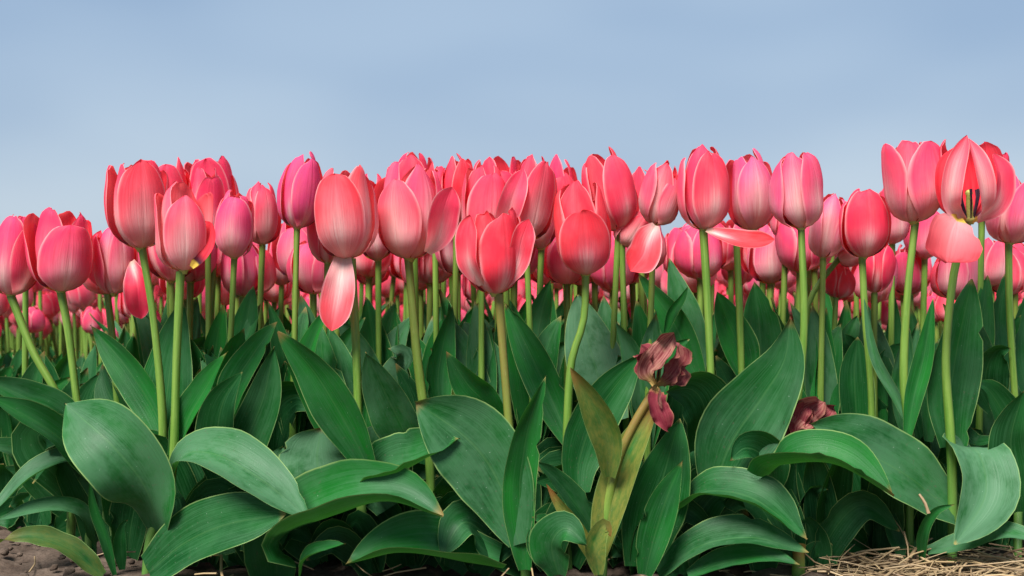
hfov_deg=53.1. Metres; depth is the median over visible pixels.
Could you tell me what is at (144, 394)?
tulip
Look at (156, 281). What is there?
tulip
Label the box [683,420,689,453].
flowerless tulip
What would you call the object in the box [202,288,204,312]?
tulip
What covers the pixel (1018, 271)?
tulip
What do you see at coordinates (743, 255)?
tulip
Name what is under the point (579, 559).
flowerless tulip
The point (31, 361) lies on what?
flowerless tulip
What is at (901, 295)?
tulip
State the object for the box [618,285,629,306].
tulip
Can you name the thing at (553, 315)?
tulip
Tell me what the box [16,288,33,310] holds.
tulip
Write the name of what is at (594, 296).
tulip
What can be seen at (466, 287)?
tulip
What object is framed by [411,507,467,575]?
flowerless tulip
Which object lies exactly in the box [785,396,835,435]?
withered tulip
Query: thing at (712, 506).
flowerless tulip
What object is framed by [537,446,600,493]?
flowerless tulip
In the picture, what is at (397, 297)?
tulip
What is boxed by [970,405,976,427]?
flowerless tulip
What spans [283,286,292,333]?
tulip
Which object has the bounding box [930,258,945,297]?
tulip
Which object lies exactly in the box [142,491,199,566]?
flowerless tulip
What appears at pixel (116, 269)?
tulip
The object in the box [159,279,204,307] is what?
tulip
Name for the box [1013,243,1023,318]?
tulip
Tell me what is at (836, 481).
flowerless tulip
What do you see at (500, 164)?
tulip
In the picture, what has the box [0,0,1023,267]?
sky
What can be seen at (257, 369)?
flowerless tulip
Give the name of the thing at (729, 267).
tulip
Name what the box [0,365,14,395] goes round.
flowerless tulip
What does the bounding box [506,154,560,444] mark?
tulip
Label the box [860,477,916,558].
flowerless tulip
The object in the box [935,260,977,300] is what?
tulip
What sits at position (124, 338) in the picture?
tulip
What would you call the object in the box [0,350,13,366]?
flowerless tulip
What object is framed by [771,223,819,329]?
tulip
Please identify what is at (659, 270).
tulip
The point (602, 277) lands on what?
tulip
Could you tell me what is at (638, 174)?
tulip
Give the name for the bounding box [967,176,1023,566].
tulip
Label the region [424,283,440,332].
tulip
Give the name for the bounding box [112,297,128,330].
tulip
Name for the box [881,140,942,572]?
tulip
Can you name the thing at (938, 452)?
flowerless tulip
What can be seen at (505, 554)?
flowerless tulip
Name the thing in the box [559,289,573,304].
tulip
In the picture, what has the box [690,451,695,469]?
flowerless tulip
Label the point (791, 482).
flowerless tulip
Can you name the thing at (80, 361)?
flowerless tulip
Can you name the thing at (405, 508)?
flowerless tulip
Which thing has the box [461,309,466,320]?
tulip
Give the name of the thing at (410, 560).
flowerless tulip
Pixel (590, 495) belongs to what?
flowerless tulip
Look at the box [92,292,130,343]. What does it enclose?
tulip
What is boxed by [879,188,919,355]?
tulip
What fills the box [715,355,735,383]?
flowerless tulip
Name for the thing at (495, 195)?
tulip
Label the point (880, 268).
tulip
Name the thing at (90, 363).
flowerless tulip
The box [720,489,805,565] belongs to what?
flowerless tulip
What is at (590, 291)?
tulip
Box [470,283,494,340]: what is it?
tulip
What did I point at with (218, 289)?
tulip
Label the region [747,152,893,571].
tulip
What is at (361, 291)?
tulip
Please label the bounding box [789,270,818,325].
tulip
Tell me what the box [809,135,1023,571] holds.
tulip
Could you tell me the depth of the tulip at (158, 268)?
1.16 m
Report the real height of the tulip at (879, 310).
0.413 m
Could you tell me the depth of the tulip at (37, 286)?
2.25 m
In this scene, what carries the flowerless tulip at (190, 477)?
on the ground
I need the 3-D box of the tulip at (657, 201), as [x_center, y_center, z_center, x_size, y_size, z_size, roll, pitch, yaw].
[0.137,0.076,1.044,0.053,0.418,0.084,0,0,43]
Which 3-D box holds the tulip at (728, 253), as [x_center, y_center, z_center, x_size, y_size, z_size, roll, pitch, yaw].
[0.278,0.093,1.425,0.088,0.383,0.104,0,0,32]
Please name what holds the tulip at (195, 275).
on the ground
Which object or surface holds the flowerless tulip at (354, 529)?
on the ground
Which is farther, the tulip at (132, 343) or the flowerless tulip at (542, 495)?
the tulip at (132, 343)
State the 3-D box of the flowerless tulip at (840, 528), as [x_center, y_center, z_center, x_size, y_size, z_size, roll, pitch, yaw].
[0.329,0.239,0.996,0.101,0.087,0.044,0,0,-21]
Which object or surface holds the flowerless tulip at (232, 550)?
on the ground
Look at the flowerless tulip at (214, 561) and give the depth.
1.03 m
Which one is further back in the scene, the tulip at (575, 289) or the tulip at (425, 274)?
the tulip at (575, 289)
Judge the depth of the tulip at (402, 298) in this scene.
2.41 m
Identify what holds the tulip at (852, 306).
on the ground
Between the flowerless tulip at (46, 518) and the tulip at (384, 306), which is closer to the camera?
the flowerless tulip at (46, 518)
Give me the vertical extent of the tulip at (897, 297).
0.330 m
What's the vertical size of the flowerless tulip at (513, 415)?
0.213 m
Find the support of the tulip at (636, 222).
on the ground
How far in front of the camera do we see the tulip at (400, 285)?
2.02 m
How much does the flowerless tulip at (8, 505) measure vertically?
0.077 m
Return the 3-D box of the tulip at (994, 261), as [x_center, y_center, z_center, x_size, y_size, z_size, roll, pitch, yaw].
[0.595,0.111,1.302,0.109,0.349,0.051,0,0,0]
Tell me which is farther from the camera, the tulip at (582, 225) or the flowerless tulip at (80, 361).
the flowerless tulip at (80, 361)
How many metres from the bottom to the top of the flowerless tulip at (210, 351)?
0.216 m
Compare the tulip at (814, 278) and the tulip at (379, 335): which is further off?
the tulip at (814, 278)
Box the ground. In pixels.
[0,526,1023,575]
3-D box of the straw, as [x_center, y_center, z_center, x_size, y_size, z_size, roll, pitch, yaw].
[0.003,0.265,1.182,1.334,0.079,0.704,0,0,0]
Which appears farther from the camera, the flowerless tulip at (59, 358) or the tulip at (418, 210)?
the flowerless tulip at (59, 358)
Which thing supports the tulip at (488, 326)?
on the ground
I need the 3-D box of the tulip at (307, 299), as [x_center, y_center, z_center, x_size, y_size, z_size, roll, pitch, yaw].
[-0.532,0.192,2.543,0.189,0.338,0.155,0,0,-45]
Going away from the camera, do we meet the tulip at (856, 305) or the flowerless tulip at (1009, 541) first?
the flowerless tulip at (1009, 541)
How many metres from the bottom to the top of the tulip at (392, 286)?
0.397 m
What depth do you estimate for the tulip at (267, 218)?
1.13 m
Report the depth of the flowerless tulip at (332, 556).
1.04 m
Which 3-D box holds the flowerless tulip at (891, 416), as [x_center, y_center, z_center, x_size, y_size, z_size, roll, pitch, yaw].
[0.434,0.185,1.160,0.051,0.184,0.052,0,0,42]
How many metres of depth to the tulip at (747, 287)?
1.71 m
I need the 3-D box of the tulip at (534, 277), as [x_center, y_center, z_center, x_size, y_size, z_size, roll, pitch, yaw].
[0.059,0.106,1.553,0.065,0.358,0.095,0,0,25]
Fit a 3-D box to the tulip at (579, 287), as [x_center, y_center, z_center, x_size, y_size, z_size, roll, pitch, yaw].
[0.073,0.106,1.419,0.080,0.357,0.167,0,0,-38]
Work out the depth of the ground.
1.02 m
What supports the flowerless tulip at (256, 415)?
on the ground
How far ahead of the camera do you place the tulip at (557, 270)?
1.24 m
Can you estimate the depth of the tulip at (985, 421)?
1.12 m
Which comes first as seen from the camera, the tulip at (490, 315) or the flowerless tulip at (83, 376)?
the flowerless tulip at (83, 376)
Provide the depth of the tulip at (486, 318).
1.77 m
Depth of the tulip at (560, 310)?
1.64 m
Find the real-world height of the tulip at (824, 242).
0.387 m
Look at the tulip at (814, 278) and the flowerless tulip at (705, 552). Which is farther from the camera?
the tulip at (814, 278)
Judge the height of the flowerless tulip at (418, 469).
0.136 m
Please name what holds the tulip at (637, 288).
on the ground
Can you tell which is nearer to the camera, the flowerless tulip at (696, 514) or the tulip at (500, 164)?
the flowerless tulip at (696, 514)
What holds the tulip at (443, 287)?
on the ground
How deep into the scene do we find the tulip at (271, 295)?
1.48 m
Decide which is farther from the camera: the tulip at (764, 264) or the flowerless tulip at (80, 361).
the flowerless tulip at (80, 361)
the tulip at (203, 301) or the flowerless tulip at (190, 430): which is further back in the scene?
the tulip at (203, 301)
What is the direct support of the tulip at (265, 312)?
on the ground
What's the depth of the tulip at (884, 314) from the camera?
2.25 m
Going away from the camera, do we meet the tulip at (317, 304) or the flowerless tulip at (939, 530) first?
the flowerless tulip at (939, 530)
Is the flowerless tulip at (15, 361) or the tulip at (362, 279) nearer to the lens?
the tulip at (362, 279)
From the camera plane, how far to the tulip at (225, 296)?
1.67 m
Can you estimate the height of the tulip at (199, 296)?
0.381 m
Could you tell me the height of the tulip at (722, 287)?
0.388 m
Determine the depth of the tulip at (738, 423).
0.99 m
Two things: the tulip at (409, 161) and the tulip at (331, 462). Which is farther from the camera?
the tulip at (409, 161)
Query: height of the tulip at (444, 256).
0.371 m
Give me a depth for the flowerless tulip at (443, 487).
1.05 m
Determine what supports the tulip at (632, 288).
on the ground
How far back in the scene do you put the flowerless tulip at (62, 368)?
1.58 m
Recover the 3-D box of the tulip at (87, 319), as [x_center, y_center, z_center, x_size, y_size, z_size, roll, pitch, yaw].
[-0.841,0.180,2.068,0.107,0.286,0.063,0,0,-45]
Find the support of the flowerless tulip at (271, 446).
on the ground
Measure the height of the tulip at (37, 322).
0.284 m
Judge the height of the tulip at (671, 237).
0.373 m
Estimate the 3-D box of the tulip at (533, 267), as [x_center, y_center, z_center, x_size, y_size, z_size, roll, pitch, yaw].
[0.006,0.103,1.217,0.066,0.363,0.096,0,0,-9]
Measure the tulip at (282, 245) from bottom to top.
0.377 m
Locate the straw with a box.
[28,519,1023,575]
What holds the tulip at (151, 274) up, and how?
on the ground
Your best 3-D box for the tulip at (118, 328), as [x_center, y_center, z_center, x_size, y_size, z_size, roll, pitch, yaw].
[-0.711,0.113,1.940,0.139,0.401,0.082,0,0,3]
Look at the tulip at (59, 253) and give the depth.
1.05 m
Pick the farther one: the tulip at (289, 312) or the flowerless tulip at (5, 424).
the tulip at (289, 312)
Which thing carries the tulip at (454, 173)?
on the ground
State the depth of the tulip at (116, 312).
2.04 m
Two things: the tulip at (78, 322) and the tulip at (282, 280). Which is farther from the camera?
the tulip at (78, 322)
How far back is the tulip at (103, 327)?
1.84 m
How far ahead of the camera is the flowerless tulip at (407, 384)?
1.13 m
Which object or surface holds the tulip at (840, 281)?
on the ground
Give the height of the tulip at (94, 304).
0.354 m
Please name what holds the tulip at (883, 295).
on the ground
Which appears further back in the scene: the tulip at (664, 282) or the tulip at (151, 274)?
the tulip at (664, 282)
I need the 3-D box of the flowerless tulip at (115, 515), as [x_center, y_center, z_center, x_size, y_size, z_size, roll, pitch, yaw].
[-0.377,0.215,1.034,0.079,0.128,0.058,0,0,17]
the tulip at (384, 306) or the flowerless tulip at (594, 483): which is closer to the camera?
the flowerless tulip at (594, 483)
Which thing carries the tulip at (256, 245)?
on the ground
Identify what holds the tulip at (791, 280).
on the ground
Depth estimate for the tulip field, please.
2.46 m
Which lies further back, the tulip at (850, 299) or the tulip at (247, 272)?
the tulip at (850, 299)
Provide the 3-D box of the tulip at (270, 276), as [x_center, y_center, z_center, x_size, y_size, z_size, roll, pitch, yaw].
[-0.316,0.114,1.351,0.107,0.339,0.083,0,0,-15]
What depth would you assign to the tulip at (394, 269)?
1.43 m
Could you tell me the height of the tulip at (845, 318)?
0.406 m
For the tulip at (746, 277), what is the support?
on the ground
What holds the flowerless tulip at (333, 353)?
on the ground
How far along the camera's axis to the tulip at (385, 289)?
2.03 m
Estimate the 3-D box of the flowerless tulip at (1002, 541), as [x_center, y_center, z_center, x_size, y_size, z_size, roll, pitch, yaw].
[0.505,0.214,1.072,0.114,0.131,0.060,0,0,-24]
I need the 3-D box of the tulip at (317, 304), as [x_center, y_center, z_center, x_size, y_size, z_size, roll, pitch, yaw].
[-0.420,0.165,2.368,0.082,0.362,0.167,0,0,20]
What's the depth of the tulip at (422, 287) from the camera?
1.34 m
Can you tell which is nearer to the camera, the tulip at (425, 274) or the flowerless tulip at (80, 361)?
the tulip at (425, 274)
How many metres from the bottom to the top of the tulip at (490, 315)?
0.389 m
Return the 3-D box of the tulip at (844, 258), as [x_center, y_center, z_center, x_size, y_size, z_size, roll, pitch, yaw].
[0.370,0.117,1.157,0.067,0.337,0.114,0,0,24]
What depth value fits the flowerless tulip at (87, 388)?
1.28 m
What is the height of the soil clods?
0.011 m
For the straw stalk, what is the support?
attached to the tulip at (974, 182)
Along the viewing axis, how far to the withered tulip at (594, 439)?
0.96 m
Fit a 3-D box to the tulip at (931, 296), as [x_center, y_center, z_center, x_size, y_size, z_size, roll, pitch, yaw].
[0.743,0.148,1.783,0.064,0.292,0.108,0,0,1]
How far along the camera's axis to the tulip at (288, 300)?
1.90 m
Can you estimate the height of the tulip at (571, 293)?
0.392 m
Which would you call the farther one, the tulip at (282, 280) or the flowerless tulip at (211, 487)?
the tulip at (282, 280)
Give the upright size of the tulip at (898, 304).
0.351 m
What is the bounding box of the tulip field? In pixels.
[0,269,1023,365]
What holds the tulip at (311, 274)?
on the ground
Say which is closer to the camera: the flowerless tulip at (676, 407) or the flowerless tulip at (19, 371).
the flowerless tulip at (676, 407)
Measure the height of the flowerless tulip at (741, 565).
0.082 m
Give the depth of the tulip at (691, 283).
1.30 m
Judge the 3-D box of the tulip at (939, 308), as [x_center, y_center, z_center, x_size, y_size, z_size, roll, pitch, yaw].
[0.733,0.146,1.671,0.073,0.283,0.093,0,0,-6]
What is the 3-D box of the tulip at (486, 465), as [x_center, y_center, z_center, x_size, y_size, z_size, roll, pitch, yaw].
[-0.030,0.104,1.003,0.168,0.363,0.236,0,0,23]
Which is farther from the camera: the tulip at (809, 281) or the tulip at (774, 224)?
the tulip at (809, 281)
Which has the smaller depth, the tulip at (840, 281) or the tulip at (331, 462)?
the tulip at (331, 462)
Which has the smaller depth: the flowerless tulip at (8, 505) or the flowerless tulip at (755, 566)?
the flowerless tulip at (755, 566)
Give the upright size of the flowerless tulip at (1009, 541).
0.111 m
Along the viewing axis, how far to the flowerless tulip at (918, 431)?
1.20 m
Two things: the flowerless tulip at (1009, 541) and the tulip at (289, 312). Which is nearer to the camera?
the flowerless tulip at (1009, 541)
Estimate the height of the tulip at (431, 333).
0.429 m
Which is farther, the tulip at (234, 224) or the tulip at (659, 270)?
the tulip at (659, 270)
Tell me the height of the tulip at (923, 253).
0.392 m
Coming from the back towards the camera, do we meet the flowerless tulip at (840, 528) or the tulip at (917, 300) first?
the tulip at (917, 300)
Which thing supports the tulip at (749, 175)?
on the ground
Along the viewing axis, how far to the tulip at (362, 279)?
1.46 m
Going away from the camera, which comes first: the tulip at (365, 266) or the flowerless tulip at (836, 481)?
the flowerless tulip at (836, 481)
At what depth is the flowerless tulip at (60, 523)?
1.15 m
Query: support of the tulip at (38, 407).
on the ground
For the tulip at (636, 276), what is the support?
on the ground
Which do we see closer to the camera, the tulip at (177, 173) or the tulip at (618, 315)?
the tulip at (177, 173)
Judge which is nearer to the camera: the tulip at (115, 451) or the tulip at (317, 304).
the tulip at (115, 451)
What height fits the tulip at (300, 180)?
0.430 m
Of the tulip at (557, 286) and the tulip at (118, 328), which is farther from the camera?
the tulip at (118, 328)
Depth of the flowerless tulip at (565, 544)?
1.01 m
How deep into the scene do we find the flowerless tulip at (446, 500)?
1.02 m
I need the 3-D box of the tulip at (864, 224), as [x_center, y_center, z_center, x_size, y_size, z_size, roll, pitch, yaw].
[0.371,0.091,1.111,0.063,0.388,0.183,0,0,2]
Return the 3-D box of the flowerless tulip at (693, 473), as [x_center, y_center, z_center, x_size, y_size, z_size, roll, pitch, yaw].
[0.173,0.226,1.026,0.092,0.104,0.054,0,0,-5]
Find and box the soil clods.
[0,526,981,575]
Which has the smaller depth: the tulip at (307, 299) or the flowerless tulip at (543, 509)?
the flowerless tulip at (543, 509)
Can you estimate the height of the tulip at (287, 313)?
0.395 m
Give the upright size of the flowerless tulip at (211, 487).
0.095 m
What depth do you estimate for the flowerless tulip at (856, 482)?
1.07 m
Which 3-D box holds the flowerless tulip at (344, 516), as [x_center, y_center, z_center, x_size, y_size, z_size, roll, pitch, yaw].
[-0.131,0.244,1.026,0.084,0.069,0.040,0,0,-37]
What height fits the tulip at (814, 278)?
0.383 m
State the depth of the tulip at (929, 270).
1.36 m
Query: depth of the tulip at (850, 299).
1.59 m
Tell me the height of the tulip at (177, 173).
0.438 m
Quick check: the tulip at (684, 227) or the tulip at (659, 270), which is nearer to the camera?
the tulip at (684, 227)
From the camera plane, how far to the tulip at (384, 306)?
1.54 m
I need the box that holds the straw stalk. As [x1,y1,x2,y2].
[918,494,929,513]
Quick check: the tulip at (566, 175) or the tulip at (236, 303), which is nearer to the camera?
the tulip at (566, 175)
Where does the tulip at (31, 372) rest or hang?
on the ground
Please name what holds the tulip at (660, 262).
on the ground
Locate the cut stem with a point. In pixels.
(798, 557)
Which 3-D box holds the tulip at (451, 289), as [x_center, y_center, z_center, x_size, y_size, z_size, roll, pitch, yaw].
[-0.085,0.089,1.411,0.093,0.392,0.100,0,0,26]
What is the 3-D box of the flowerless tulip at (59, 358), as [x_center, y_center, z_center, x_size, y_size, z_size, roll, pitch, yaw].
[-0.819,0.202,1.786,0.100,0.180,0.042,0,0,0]
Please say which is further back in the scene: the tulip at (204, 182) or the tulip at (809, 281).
the tulip at (809, 281)
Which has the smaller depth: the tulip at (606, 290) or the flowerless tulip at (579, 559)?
the flowerless tulip at (579, 559)
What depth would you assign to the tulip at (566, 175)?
1.29 m
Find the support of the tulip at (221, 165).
on the ground
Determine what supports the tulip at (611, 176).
on the ground
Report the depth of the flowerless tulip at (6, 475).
1.20 m
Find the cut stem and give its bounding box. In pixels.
[792,543,805,575]
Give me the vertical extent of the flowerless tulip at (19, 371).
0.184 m
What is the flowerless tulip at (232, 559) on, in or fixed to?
on the ground
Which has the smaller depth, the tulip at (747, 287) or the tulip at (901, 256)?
the tulip at (901, 256)
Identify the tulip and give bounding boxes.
[0,207,105,575]
[0,216,86,535]
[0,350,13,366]
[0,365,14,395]
[0,407,12,465]
[0,463,19,497]
[0,465,28,527]
[1,214,69,465]
[2,346,40,376]
[5,348,75,378]
[7,486,66,530]
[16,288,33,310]
[16,364,21,377]
[18,352,62,377]
[29,306,45,351]
[29,348,88,397]
[29,356,46,384]
[30,282,55,359]
[54,511,102,536]
[59,311,80,331]
[62,181,306,575]
[72,373,98,400]
[76,353,84,368]
[77,343,108,378]
[80,294,97,359]
[80,306,102,371]
[83,278,139,409]
[89,228,148,402]
[89,312,130,340]
[90,159,192,437]
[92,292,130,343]
[101,496,147,560]
[102,276,158,331]
[102,294,118,324]
[105,315,136,340]
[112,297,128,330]
[114,320,121,337]
[118,276,154,347]
[133,157,200,367]
[136,245,205,366]
[138,252,153,280]
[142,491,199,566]
[150,349,199,434]
[150,429,206,502]
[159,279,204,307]
[161,244,217,339]
[184,156,238,324]
[185,477,312,566]
[190,168,226,430]
[194,248,222,335]
[195,286,281,478]
[197,293,201,332]
[198,190,260,416]
[199,555,227,569]
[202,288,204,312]
[202,351,214,365]
[204,345,213,361]
[213,485,299,566]
[220,242,258,325]
[221,244,264,305]
[221,280,238,313]
[221,282,229,311]
[223,552,244,566]
[227,181,280,365]
[243,165,443,575]
[253,363,262,379]
[255,246,286,332]
[263,282,292,310]
[263,301,267,323]
[267,242,289,335]
[267,362,311,451]
[268,151,323,447]
[272,222,307,307]
[275,327,353,448]
[277,292,291,312]
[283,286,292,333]
[285,304,289,320]
[286,240,323,317]
[286,294,310,319]
[298,222,364,428]
[305,297,318,316]
[306,510,385,575]
[317,295,318,312]
[320,512,343,561]
[327,317,349,338]
[338,174,409,385]
[341,511,349,565]
[346,207,545,575]
[348,301,389,324]
[348,497,441,571]
[355,253,391,303]
[357,271,389,291]
[359,283,363,319]
[360,161,460,515]
[374,276,399,311]
[382,273,398,317]
[387,152,450,376]
[388,254,408,324]
[393,162,444,397]
[395,292,400,317]
[395,363,417,413]
[396,278,403,293]
[398,278,405,320]
[398,503,411,512]
[399,257,426,338]
[400,293,403,302]
[408,463,438,479]
[409,254,451,340]
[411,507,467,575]
[415,491,460,567]
[419,459,453,495]
[424,280,445,329]
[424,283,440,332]
[430,153,477,394]
[435,239,462,324]
[444,165,527,391]
[449,274,494,332]
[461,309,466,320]
[462,274,487,300]
[464,532,511,575]
[466,299,489,322]
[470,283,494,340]
[473,156,520,346]
[484,293,502,321]
[484,319,563,338]
[504,180,627,575]
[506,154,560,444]
[509,156,564,374]
[510,394,514,425]
[511,246,537,321]
[531,268,553,301]
[532,493,570,571]
[532,503,550,568]
[535,437,562,510]
[537,266,556,321]
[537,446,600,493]
[544,237,581,437]
[546,332,692,575]
[547,154,577,303]
[551,283,563,320]
[554,283,562,308]
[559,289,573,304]
[566,489,594,569]
[570,284,572,306]
[573,284,598,297]
[574,235,634,402]
[574,279,590,296]
[581,146,638,432]
[585,459,643,567]
[589,277,597,311]
[589,283,599,303]
[591,480,682,571]
[597,166,648,324]
[600,287,619,306]
[610,495,748,575]
[610,500,708,574]
[613,211,647,433]
[613,235,655,324]
[616,160,689,460]
[617,225,661,323]
[618,273,648,321]
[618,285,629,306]
[620,272,638,325]
[621,144,808,575]
[627,230,669,386]
[642,385,683,462]
[647,264,664,288]
[661,270,666,293]
[663,228,713,315]
[674,227,729,374]
[674,260,718,367]
[680,223,717,334]
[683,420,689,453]
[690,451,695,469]
[691,468,696,480]
[699,549,710,557]
[706,148,781,373]
[710,513,747,569]
[711,222,733,358]
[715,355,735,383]
[718,284,725,292]
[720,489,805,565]
[721,219,745,303]
[721,268,752,311]
[733,511,779,572]
[740,228,765,294]
[743,278,766,295]
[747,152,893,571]
[747,222,788,309]
[770,216,787,324]
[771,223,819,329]
[775,271,795,322]
[784,462,827,507]
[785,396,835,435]
[786,270,810,323]
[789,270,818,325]
[790,193,845,413]
[794,490,899,573]
[796,462,852,523]
[808,246,858,330]
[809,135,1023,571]
[811,257,831,314]
[823,198,851,328]
[825,263,855,329]
[826,463,863,527]
[838,257,897,413]
[838,292,853,312]
[839,188,902,418]
[842,243,899,421]
[849,267,858,318]
[851,299,870,321]
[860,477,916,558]
[878,302,880,319]
[878,394,914,436]
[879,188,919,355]
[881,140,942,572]
[881,300,887,325]
[884,300,900,310]
[895,244,927,311]
[895,290,903,322]
[895,293,918,300]
[900,249,931,286]
[903,212,939,353]
[913,284,932,318]
[914,409,935,449]
[914,456,959,560]
[927,290,939,342]
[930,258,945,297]
[930,437,968,459]
[934,295,954,321]
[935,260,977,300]
[939,427,1006,550]
[942,237,1004,326]
[943,152,1020,442]
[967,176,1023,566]
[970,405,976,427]
[985,513,1013,549]
[992,246,1023,394]
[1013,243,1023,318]
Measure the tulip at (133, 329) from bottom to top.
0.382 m
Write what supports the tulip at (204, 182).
on the ground
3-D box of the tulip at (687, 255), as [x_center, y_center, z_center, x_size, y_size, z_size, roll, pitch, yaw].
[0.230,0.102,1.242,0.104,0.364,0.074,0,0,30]
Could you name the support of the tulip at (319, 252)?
on the ground
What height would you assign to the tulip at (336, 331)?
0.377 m
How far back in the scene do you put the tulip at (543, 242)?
1.17 m
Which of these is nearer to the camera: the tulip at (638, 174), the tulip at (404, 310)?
the tulip at (638, 174)
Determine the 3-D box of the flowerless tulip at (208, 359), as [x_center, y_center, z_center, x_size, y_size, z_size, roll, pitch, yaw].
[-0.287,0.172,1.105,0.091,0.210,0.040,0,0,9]
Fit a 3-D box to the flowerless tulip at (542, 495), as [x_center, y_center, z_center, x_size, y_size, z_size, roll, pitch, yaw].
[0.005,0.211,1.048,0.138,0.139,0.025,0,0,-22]

